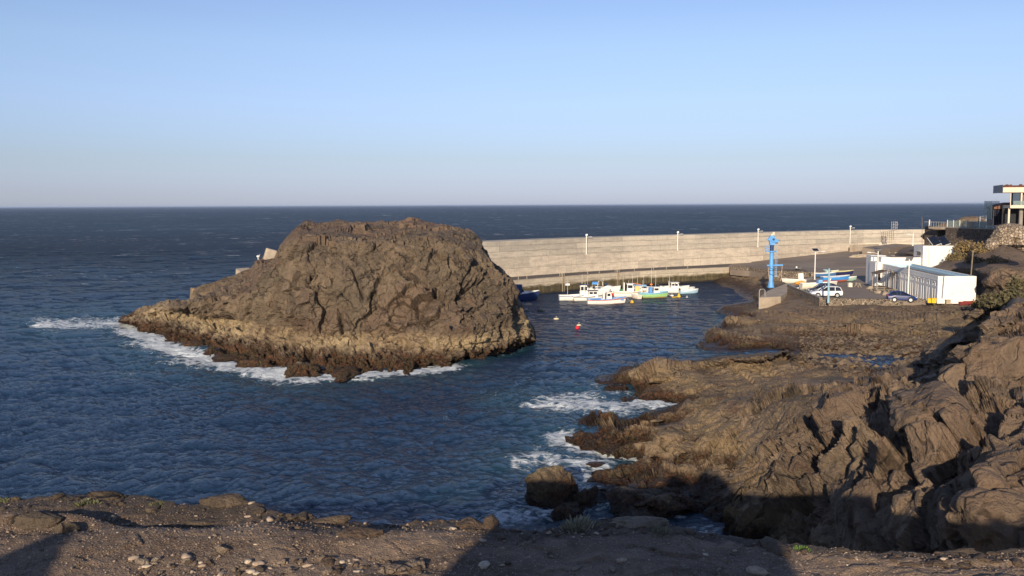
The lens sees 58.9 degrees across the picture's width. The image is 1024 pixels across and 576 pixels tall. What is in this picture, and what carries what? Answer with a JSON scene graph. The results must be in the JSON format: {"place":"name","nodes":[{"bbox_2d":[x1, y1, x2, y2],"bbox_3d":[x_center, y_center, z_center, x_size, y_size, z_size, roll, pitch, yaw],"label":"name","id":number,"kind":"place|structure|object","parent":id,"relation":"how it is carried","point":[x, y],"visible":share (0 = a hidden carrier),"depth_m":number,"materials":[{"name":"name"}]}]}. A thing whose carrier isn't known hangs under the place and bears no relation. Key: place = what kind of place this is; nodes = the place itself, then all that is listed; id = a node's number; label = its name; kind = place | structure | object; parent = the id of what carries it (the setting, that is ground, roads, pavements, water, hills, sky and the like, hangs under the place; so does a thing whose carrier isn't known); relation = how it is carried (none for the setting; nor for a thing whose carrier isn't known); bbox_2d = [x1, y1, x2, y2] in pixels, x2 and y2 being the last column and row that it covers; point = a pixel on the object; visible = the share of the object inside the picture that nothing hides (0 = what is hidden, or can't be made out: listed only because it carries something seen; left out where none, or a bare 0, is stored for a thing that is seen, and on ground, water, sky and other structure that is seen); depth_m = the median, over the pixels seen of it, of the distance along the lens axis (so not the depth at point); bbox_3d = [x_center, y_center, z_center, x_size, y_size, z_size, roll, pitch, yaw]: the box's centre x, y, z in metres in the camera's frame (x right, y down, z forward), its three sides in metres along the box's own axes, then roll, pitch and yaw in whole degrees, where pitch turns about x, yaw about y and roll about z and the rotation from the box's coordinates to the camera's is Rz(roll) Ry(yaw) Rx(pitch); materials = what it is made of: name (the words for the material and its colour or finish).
{"place":"outdoors","nodes":[
{"label":"outdoors","id":0,"kind":"place"},
{"bbox_2d":[0,203,996,535],"bbox_3d":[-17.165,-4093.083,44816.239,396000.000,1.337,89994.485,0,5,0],"label":"sea","id":1,"kind":"structure","parent":0,"point":[94,395],"depth_m":87.27,"materials":[{"name":"liquid"}]},
{"bbox_2d":[182,340,203,346],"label":"surf rock","id":2,"kind":"object","parent":1,"relation":"in","point":[190,343],"visible":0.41,"depth_m":109.06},
{"bbox_2d":[211,353,242,361],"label":"surf rock","id":3,"kind":"object","parent":1,"relation":"in","point":[221,357],"visible":0.79,"depth_m":101.22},
{"bbox_2d":[191,258,273,298],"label":"rubble mound","id":4,"kind":"object","parent":1,"relation":"in","point":[204,289],"visible":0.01,"depth_m":140.33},
{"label":"rubble boulder","id":5,"kind":"object","parent":4,"relation":"on","visible":0},
{"bbox_2d":[263,248,276,259],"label":"armour block","id":6,"kind":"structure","parent":5,"relation":"on","point":[269,253],"depth_m":155.11,"materials":[{"name":"concrete"}]},
{"bbox_2d":[235,358,276,367],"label":"surf rock","id":7,"kind":"object","parent":1,"relation":"in","point":[262,362],"visible":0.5,"depth_m":94.83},
{"bbox_2d":[284,361,320,377],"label":"surf rock","id":8,"kind":"object","parent":1,"relation":"in","point":[294,369],"visible":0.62,"depth_m":90.74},
{"bbox_2d":[118,217,535,376],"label":"rock islet","id":9,"kind":"object","parent":1,"relation":"in","point":[408,295],"visible":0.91,"depth_m":102.67,"materials":[{"name":"stone"}]},
{"bbox_2d":[330,365,359,382],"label":"surf rock","id":10,"kind":"object","parent":1,"relation":"in","point":[345,373],"visible":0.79,"depth_m":89.41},
{"bbox_2d":[516,284,538,300],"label":"motor boat","id":11,"kind":"object","parent":1,"relation":"on","point":[527,295],"visible":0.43,"depth_m":161.94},
{"bbox_2d":[524,465,578,508],"bbox_3d":[2.277,11.500,52.218,3.205,2.850,2.738,-1,5,-9],"label":"sea boulder","id":12,"kind":"object","parent":1,"relation":"in","point":[553,487],"visible":0.86,"depth_m":51.28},
{"bbox_2d":[559,280,589,299],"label":"fishing boat","id":13,"kind":"object","parent":1,"relation":"on","point":[583,289],"visible":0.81,"depth_m":161.96,"materials":[{"name":"paint"}]},
{"bbox_2d":[572,486,597,506],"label":"sea boulder","id":14,"kind":"object","parent":1,"relation":"in","point":[587,497],"visible":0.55,"depth_m":51.18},
{"bbox_2d":[573,290,602,300],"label":"fishing boat","id":15,"kind":"object","parent":1,"relation":"on","point":[593,294],"visible":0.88,"depth_m":160.61,"materials":[{"name":"paint"}]},
{"bbox_2d":[585,461,605,467],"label":"sea boulder","id":16,"kind":"object","parent":1,"relation":"in","point":[595,464],"visible":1,"depth_m":59.29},
{"bbox_2d":[588,280,610,293],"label":"motor boat","id":17,"kind":"object","parent":1,"relation":"on","point":[599,291],"visible":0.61,"depth_m":170.74,"materials":[{"name":"paint"}]},
{"bbox_2d":[590,282,620,291],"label":"motor boat","id":18,"kind":"object","parent":1,"relation":"on","point":[612,288],"visible":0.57,"depth_m":173.76,"materials":[{"name":"paint"}]},
{"bbox_2d":[586,291,625,303],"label":"fishing boat","id":19,"kind":"object","parent":1,"relation":"on","point":[609,299],"visible":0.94,"depth_m":155.15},
{"bbox_2d":[590,468,628,485],"bbox_3d":[6.046,11.824,55.805,2.391,1.490,1.946,0,5,0],"label":"sea boulder","id":20,"kind":"object","parent":1,"relation":"in","point":[616,476],"visible":0.72,"depth_m":55.43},
{"bbox_2d":[513,267,728,293],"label":"quay","id":21,"kind":"structure","parent":1,"relation":"in","point":[545,285],"depth_m":188.15,"materials":[{"name":"concrete"}]},
{"bbox_2d":[613,275,646,296],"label":"fishing boat","id":22,"kind":"object","parent":1,"relation":"on","point":[629,291],"visible":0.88,"depth_m":167.64,"materials":[{"name":"paint"}]},
{"bbox_2d":[638,267,667,297],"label":"fishing boat","id":23,"kind":"object","parent":1,"relation":"on","point":[656,293],"visible":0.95,"depth_m":165.93,"materials":[{"name":"paint"}]},
{"bbox_2d":[660,275,689,292],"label":"motor boat","id":24,"kind":"object","parent":1,"relation":"on","point":[673,287],"visible":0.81,"depth_m":174.51,"materials":[{"name":"paint"}]},
{"bbox_2d":[678,288,697,293],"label":"dinghy","id":25,"kind":"object","parent":1,"relation":"on","point":[680,291],"visible":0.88,"depth_m":173.31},
{"bbox_2d":[482,229,924,276],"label":"breakwater","id":26,"kind":"object","parent":1,"relation":"in","point":[525,257],"visible":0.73,"depth_m":203.43,"materials":[{"name":"concrete"}]},
{"bbox_2d":[0,494,1023,575],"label":"bluff ground","id":27,"kind":"structure","parent":0,"point":[273,550],"depth_m":11.98,"materials":[{"name":"soil"}]},
{"bbox_2d":[3,511,62,529],"bbox_3d":[-6.832,3.321,12.970,0.867,0.200,0.317,0,5,5],"label":"rim rock","id":28,"kind":"object","parent":27,"relation":"on","point":[33,520],"visible":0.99,"depth_m":12.88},
{"bbox_2d":[45,493,65,499],"bbox_3d":[-7.290,3.340,14.444,0.198,0.121,0.339,4,7,37],"label":"rock fragment","id":29,"kind":"object","parent":27,"relation":"on","point":[56,496],"visible":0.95,"depth_m":14.41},
{"bbox_2d":[53,522,80,533],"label":"rim rock","id":30,"kind":"object","parent":27,"relation":"on","point":[64,528],"visible":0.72,"depth_m":12.70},
{"bbox_2d":[73,498,100,506],"bbox_3d":[-6.637,3.334,14.174,0.435,0.112,0.352,-2,6,-22],"label":"succulent","id":31,"kind":"object","parent":27,"relation":"on","point":[82,502],"visible":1,"depth_m":14.11,"materials":[{"name":"green plant"}]},
{"bbox_2d":[87,491,126,500],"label":"rim rock","id":32,"kind":"object","parent":27,"relation":"on","point":[106,495],"visible":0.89,"depth_m":14.42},
{"bbox_2d":[107,514,117,522],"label":"stone","id":33,"kind":"object","parent":27,"relation":"on","point":[111,518],"visible":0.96,"depth_m":13.54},
{"bbox_2d":[135,558,149,564],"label":"stone","id":34,"kind":"object","parent":27,"relation":"on","point":[142,561],"visible":1,"depth_m":11.59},
{"bbox_2d":[145,504,160,512],"bbox_3d":[-5.515,3.388,13.944,0.160,0.089,0.295,2,6,25],"label":"rock fragment","id":35,"kind":"object","parent":27,"relation":"on","point":[148,509],"visible":1,"depth_m":13.88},
{"bbox_2d":[181,519,214,527],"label":"rim rock","id":36,"kind":"object","parent":27,"relation":"on","point":[202,523],"visible":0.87,"depth_m":13.42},
{"bbox_2d":[214,544,230,552],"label":"rim rock","id":37,"kind":"object","parent":27,"relation":"on","point":[220,548],"visible":1,"depth_m":11.83,"materials":[{"name":"beige stone"}]},
{"bbox_2d":[199,493,248,507],"bbox_3d":[-4.467,3.303,14.083,0.812,0.187,0.381,-1,5,-3],"label":"rim rock","id":38,"kind":"object","parent":27,"relation":"on","point":[227,500],"visible":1,"depth_m":14.01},
{"bbox_2d":[252,506,264,513],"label":"rock fragment","id":39,"kind":"object","parent":27,"relation":"on","point":[258,509],"visible":1,"depth_m":13.62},
{"bbox_2d":[298,511,309,520],"bbox_3d":[-3.088,3.394,13.472,0.163,0.104,0.369,-2,5,-16],"label":"rock fragment","id":40,"kind":"object","parent":27,"relation":"on","point":[303,515],"visible":1,"depth_m":13.42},
{"bbox_2d":[324,559,334,565],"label":"stone","id":41,"kind":"object","parent":27,"relation":"on","point":[329,562],"visible":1,"depth_m":11.63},
{"bbox_2d":[314,515,351,523],"bbox_3d":[-2.670,3.451,13.409,0.681,0.138,0.302,-4,6,-36],"label":"rock fragment","id":42,"kind":"object","parent":27,"relation":"on","point":[335,519],"visible":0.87,"depth_m":13.36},
{"bbox_2d":[336,526,383,537],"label":"rim rock","id":43,"kind":"object","parent":27,"relation":"on","point":[355,532],"visible":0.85,"depth_m":12.42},
{"bbox_2d":[377,563,410,574],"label":"rim rock","id":44,"kind":"object","parent":27,"relation":"on","point":[390,568],"visible":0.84,"depth_m":11.33,"materials":[{"name":"beige stone"}]},
{"bbox_2d":[403,560,425,570],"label":"rim rock","id":45,"kind":"object","parent":27,"relation":"on","point":[417,562],"visible":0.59,"depth_m":11.48,"materials":[{"name":"beige stone"}]},
{"bbox_2d":[410,565,422,572],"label":"stone","id":46,"kind":"object","parent":27,"relation":"on","point":[415,569],"visible":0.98,"depth_m":11.38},
{"bbox_2d":[455,517,482,528],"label":"rim rock","id":47,"kind":"object","parent":27,"relation":"on","point":[466,521],"visible":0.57,"depth_m":12.93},
{"bbox_2d":[478,561,489,569],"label":"stone","id":48,"kind":"object","parent":27,"relation":"on","point":[484,565],"visible":1,"depth_m":11.39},
{"bbox_2d":[483,514,499,528],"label":"rim rock","id":49,"kind":"object","parent":27,"relation":"on","point":[491,521],"visible":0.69,"depth_m":12.83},
{"bbox_2d":[0,498,1023,575],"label":"pebbles","id":50,"kind":"object","parent":27,"relation":"on","point":[315,541],"visible":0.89,"depth_m":11.93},
{"bbox_2d":[558,515,596,533],"bbox_3d":[0.921,3.363,12.902,0.516,0.182,0.760,3,6,34],"label":"succulent bush","id":51,"kind":"object","parent":27,"relation":"on","point":[580,523],"visible":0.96,"depth_m":12.86,"materials":[{"name":"green plant"}]},
{"bbox_2d":[611,516,668,527],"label":"rim rock","id":52,"kind":"object","parent":27,"relation":"on","point":[637,521],"visible":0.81,"depth_m":12.92,"materials":[{"name":"beige stone"}]},
{"bbox_2d":[647,524,674,536],"bbox_3d":[2.067,3.374,12.650,0.402,0.132,0.502,0,5,8],"label":"succulent","id":53,"kind":"object","parent":27,"relation":"on","point":[655,528],"visible":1,"depth_m":12.66,"materials":[{"name":"green plant"}]},
{"bbox_2d":[684,528,695,534],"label":"rock fragment","id":54,"kind":"object","parent":27,"relation":"on","point":[690,531],"visible":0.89,"depth_m":12.69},
{"bbox_2d":[746,565,767,575],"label":"stone","id":55,"kind":"object","parent":27,"relation":"on","point":[755,570],"visible":0.99,"depth_m":11.36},
{"bbox_2d":[758,536,790,556],"bbox_3d":[3.538,3.506,12.196,0.312,0.157,0.651,-3,6,-26],"label":"rock fragment","id":56,"kind":"object","parent":27,"relation":"on","point":[774,546],"visible":0.97,"depth_m":12.15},
{"bbox_2d":[899,561,919,566],"bbox_3d":[4.997,3.490,11.445,0.294,0.079,0.176,1,5,17],"label":"rock fragment","id":57,"kind":"object","parent":27,"relation":"on","point":[912,564],"visible":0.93,"depth_m":11.38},
{"bbox_2d":[926,560,945,567],"bbox_3d":[5.377,3.502,11.498,0.250,0.101,0.188,0,5,-1],"label":"rock fragment","id":58,"kind":"object","parent":27,"relation":"on","point":[936,563],"visible":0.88,"depth_m":11.46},
{"bbox_2d":[958,562,972,568],"bbox_3d":[5.697,3.494,11.408,0.209,0.064,0.147,0,5,-3],"label":"rock fragment","id":59,"kind":"object","parent":27,"relation":"on","point":[964,565],"visible":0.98,"depth_m":11.36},
{"bbox_2d":[984,558,1000,563],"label":"rock fragment","id":60,"kind":"object","parent":27,"relation":"on","point":[991,560],"visible":1,"depth_m":11.51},
{"bbox_2d":[1010,558,1022,566],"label":"rock fragment","id":61,"kind":"object","parent":27,"relation":"on","point":[1017,562],"visible":0.99,"depth_m":11.49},
{"bbox_2d":[0,0,1023,206],"label":"sky","id":62,"kind":"structure","parent":0,"point":[104,103],"materials":[{"name":"blue"}]},
{"bbox_2d":[511,264,730,279],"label":"quay road","id":63,"kind":"structure","parent":0,"point":[611,271],"depth_m":192.55,"materials":[{"name":"concrete"}]},
{"bbox_2d":[565,226,1023,553],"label":"rocky coast","id":64,"kind":"structure","parent":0,"point":[782,446],"depth_m":53.29},
{"bbox_2d":[551,501,584,521],"bbox_3d":[3.158,12.442,49.765,1.940,1.264,1.751,2,6,24],"label":"sea boulder","id":65,"kind":"object","parent":64,"relation":"on","point":[563,510],"visible":0.69,"depth_m":49.25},
{"bbox_2d":[605,486,673,517],"bbox_3d":[7.047,12.360,50.379,3.576,1.915,4.290,-1,5,-5],"label":"sea boulder","id":66,"kind":"object","parent":64,"relation":"on","point":[622,500],"visible":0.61,"depth_m":50.38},
{"bbox_2d":[731,265,818,280],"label":"rubble wall","id":67,"kind":"structure","parent":64,"relation":"on","point":[790,274],"depth_m":180.63,"materials":[{"name":"stone"}]},
{"bbox_2d":[759,277,813,308],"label":"concrete platform","id":68,"kind":"structure","parent":64,"relation":"on","point":[774,296],"depth_m":138.38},
{"bbox_2d":[765,232,782,287],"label":"harbour crane","id":69,"kind":"object","parent":68,"relation":"on","point":[772,239],"visible":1,"depth_m":151.10,"materials":[{"name":"blue paint"}]},
{"bbox_2d":[746,250,898,266],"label":"sand ramp","id":70,"kind":"structure","parent":64,"relation":"on","point":[839,259],"depth_m":212.98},
{"bbox_2d":[849,254,868,257],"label":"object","id":71,"kind":"object","parent":70,"relation":"on","point":[858,255],"visible":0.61,"depth_m":219.00,"materials":[{"name":"beige wood"}]},
{"bbox_2d":[823,268,829,302],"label":"street lamp","id":72,"kind":"object","parent":64,"relation":"on","point":[828,294],"visible":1,"depth_m":128.25,"materials":[{"name":"metal"}]},
{"bbox_2d":[727,263,940,305],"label":"harbour yard","id":73,"kind":"structure","parent":64,"relation":"on","point":[862,291],"depth_m":163.75,"materials":[{"name":"asphalt"}]},
{"bbox_2d":[782,278,805,283],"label":"skiff","id":74,"kind":"object","parent":73,"relation":"on","point":[788,281],"visible":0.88,"depth_m":157.59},
{"bbox_2d":[799,278,836,289],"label":"fishing boat","id":75,"kind":"object","parent":73,"relation":"on","point":[804,286],"visible":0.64,"depth_m":142.86,"materials":[{"name":"white wood"}]},
{"bbox_2d":[806,283,836,291],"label":"parked car","id":76,"kind":"object","parent":73,"relation":"on","point":[818,286],"visible":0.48,"depth_m":140.13,"materials":[{"name":"grey metal"}]},
{"bbox_2d":[815,272,835,276],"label":"fishing boat","id":77,"kind":"object","parent":73,"relation":"on","point":[824,274],"visible":0.81,"depth_m":171.53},
{"bbox_2d":[810,286,842,297],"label":"parked car","id":78,"kind":"object","parent":73,"relation":"on","point":[836,291],"visible":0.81,"depth_m":135.51,"materials":[{"name":"white metal"}]},
{"bbox_2d":[820,275,849,281],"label":"fishing boat","id":79,"kind":"object","parent":73,"relation":"on","point":[841,278],"visible":0.86,"depth_m":161.38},
{"bbox_2d":[830,270,853,275],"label":"fishing boat","id":80,"kind":"object","parent":73,"relation":"on","point":[846,272],"visible":0.83,"depth_m":174.65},
{"bbox_2d":[849,244,878,251],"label":"retaining wall","id":81,"kind":"structure","parent":73,"relation":"on","point":[853,248],"depth_m":234.19,"materials":[{"name":"concrete"}]},
{"bbox_2d":[886,291,916,302],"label":"parked car","id":82,"kind":"object","parent":73,"relation":"on","point":[894,296],"visible":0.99,"depth_m":128.75,"materials":[{"name":"blue metal"}]},
{"bbox_2d":[866,244,976,303],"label":"harbour building","id":83,"kind":"structure","parent":73,"relation":"on","point":[927,280],"depth_m":141.87,"materials":[{"name":"white paint"}]},
{"bbox_2d":[927,235,941,244],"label":"solar panel","id":84,"kind":"object","parent":83,"relation":"on","point":[933,240],"visible":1,"depth_m":155.83,"materials":[{"name":"blue glass"}]},
{"bbox_2d":[937,235,950,244],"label":"solar panel","id":85,"kind":"object","parent":83,"relation":"on","point":[943,239],"visible":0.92,"depth_m":155.58,"materials":[{"name":"blue glass"}]},
{"bbox_2d":[787,284,925,305],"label":"retaining wall","id":86,"kind":"structure","parent":64,"relation":"on","point":[817,300],"depth_m":129.99,"materials":[{"name":"stone"}]},
{"bbox_2d":[793,303,988,370],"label":"cobbles","id":87,"kind":"object","parent":64,"relation":"on","point":[814,351],"visible":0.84,"depth_m":103.53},
{"bbox_2d":[884,381,972,438],"bbox_3d":[18.608,5.624,40.102,3.814,2.776,5.950,1,5,15],"label":"cliff boulder","id":88,"kind":"object","parent":64,"relation":"on","point":[918,403],"visible":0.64,"depth_m":38.94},
{"bbox_2d":[924,230,945,243],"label":"stone wall","id":89,"kind":"structure","parent":64,"relation":"on","point":[936,233],"depth_m":169.96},
{"bbox_2d":[934,496,967,544],"bbox_3d":[14.557,7.447,29.176,1.821,1.825,1.851,3,6,29],"label":"cliff boulder","id":90,"kind":"object","parent":64,"relation":"on","point":[946,531],"visible":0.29,"depth_m":28.91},
{"bbox_2d":[921,216,985,238],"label":"headland mound","id":91,"kind":"object","parent":64,"relation":"on","point":[972,219],"visible":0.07,"depth_m":173.89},
{"bbox_2d":[944,250,969,260],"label":"shrub","id":92,"kind":"object","parent":64,"relation":"on","point":[955,255],"visible":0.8,"depth_m":147.43,"materials":[{"name":"green plant"}]},
{"bbox_2d":[954,219,969,226],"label":"shrub","id":93,"kind":"object","parent":64,"relation":"on","point":[962,223],"visible":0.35,"depth_m":168.47,"materials":[{"name":"green plant"}]},
{"bbox_2d":[952,239,975,251],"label":"shrub","id":94,"kind":"object","parent":64,"relation":"on","point":[962,247],"visible":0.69,"depth_m":151.56,"materials":[{"name":"green plant"}]},
{"bbox_2d":[945,227,995,244],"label":"terrace wall","id":95,"kind":"structure","parent":64,"relation":"on","point":[953,234],"depth_m":157.67,"materials":[{"name":"stone"}]},
{"bbox_2d":[967,222,994,227],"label":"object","id":96,"kind":"structure","parent":95,"relation":"on","point":[974,224],"depth_m":156.30,"materials":[{"name":"glass"}]},
{"bbox_2d":[964,331,978,342],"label":"cliff boulder","id":97,"kind":"object","parent":64,"relation":"on","point":[971,336],"visible":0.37,"depth_m":101.04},
{"bbox_2d":[962,255,986,263],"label":"shrub","id":98,"kind":"object","parent":64,"relation":"on","point":[975,260],"visible":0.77,"depth_m":135.75,"materials":[{"name":"green plant"}]},
{"bbox_2d":[968,241,986,253],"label":"shrub","id":99,"kind":"object","parent":64,"relation":"on","point":[978,247],"visible":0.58,"depth_m":143.48,"materials":[{"name":"green plant"}]},
{"bbox_2d":[934,335,1023,396],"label":"cliff boulder","id":100,"kind":"object","parent":64,"relation":"on","point":[1001,357],"visible":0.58,"depth_m":47.34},
{"bbox_2d":[945,487,1023,553],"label":"cliff boulder","id":101,"kind":"object","parent":64,"relation":"on","point":[979,519],"visible":0.76,"depth_m":27.14,"materials":[{"name":"stone"}]},
{"bbox_2d":[972,289,1005,308],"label":"shrub","id":102,"kind":"object","parent":64,"relation":"on","point":[981,299],"visible":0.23,"depth_m":113.44,"materials":[{"name":"green plant"}]},
{"bbox_2d":[985,254,1011,263],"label":"shrub","id":103,"kind":"object","parent":64,"relation":"on","point":[994,259],"visible":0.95,"depth_m":129.83,"materials":[{"name":"green plant"}]},
{"bbox_2d":[982,269,1023,292],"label":"cliff boulder","id":104,"kind":"object","parent":64,"relation":"on","point":[994,280],"visible":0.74,"depth_m":119.48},
{"bbox_2d":[983,286,1023,305],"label":"shrub","id":105,"kind":"object","parent":64,"relation":"on","point":[1004,297],"visible":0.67,"depth_m":89.53,"materials":[{"name":"green plant"}]},
{"bbox_2d":[984,223,1023,252],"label":"rock pile","id":106,"kind":"object","parent":64,"relation":"on","point":[1011,234],"visible":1,"depth_m":118.45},
{"bbox_2d":[993,184,1023,225],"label":"modern house","id":107,"kind":"structure","parent":64,"relation":"on","point":[1013,212],"depth_m":134.62,"materials":[{"name":"white concrete"}]},
{"bbox_2d":[986,202,1009,225],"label":"glass pavilion","id":108,"kind":"structure","parent":107,"relation":"on","point":[994,215],"depth_m":141.07,"materials":[{"name":"clear glass"}]},
{"bbox_2d":[1004,272,1023,288],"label":"shrub","id":109,"kind":"object","parent":64,"relation":"on","point":[1016,283],"visible":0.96,"depth_m":117.21,"materials":[{"name":"green plant"}]},
{"bbox_2d":[862,244,913,254],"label":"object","id":110,"kind":"structure","parent":0,"point":[887,249],"depth_m":224.80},
{"label":"forecourt pavement","id":111,"kind":"structure","parent":0,"visible":0},
{"bbox_2d":[871,269,895,288],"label":"canopy","id":112,"kind":"object","parent":111,"relation":"on","point":[878,272],"visible":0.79,"depth_m":146.04,"materials":[{"name":"brown wood"}]},
{"bbox_2d":[896,256,913,293],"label":"street lamp","id":113,"kind":"object","parent":111,"relation":"on","point":[909,258],"visible":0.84,"depth_m":136.13,"materials":[{"name":"metal"}]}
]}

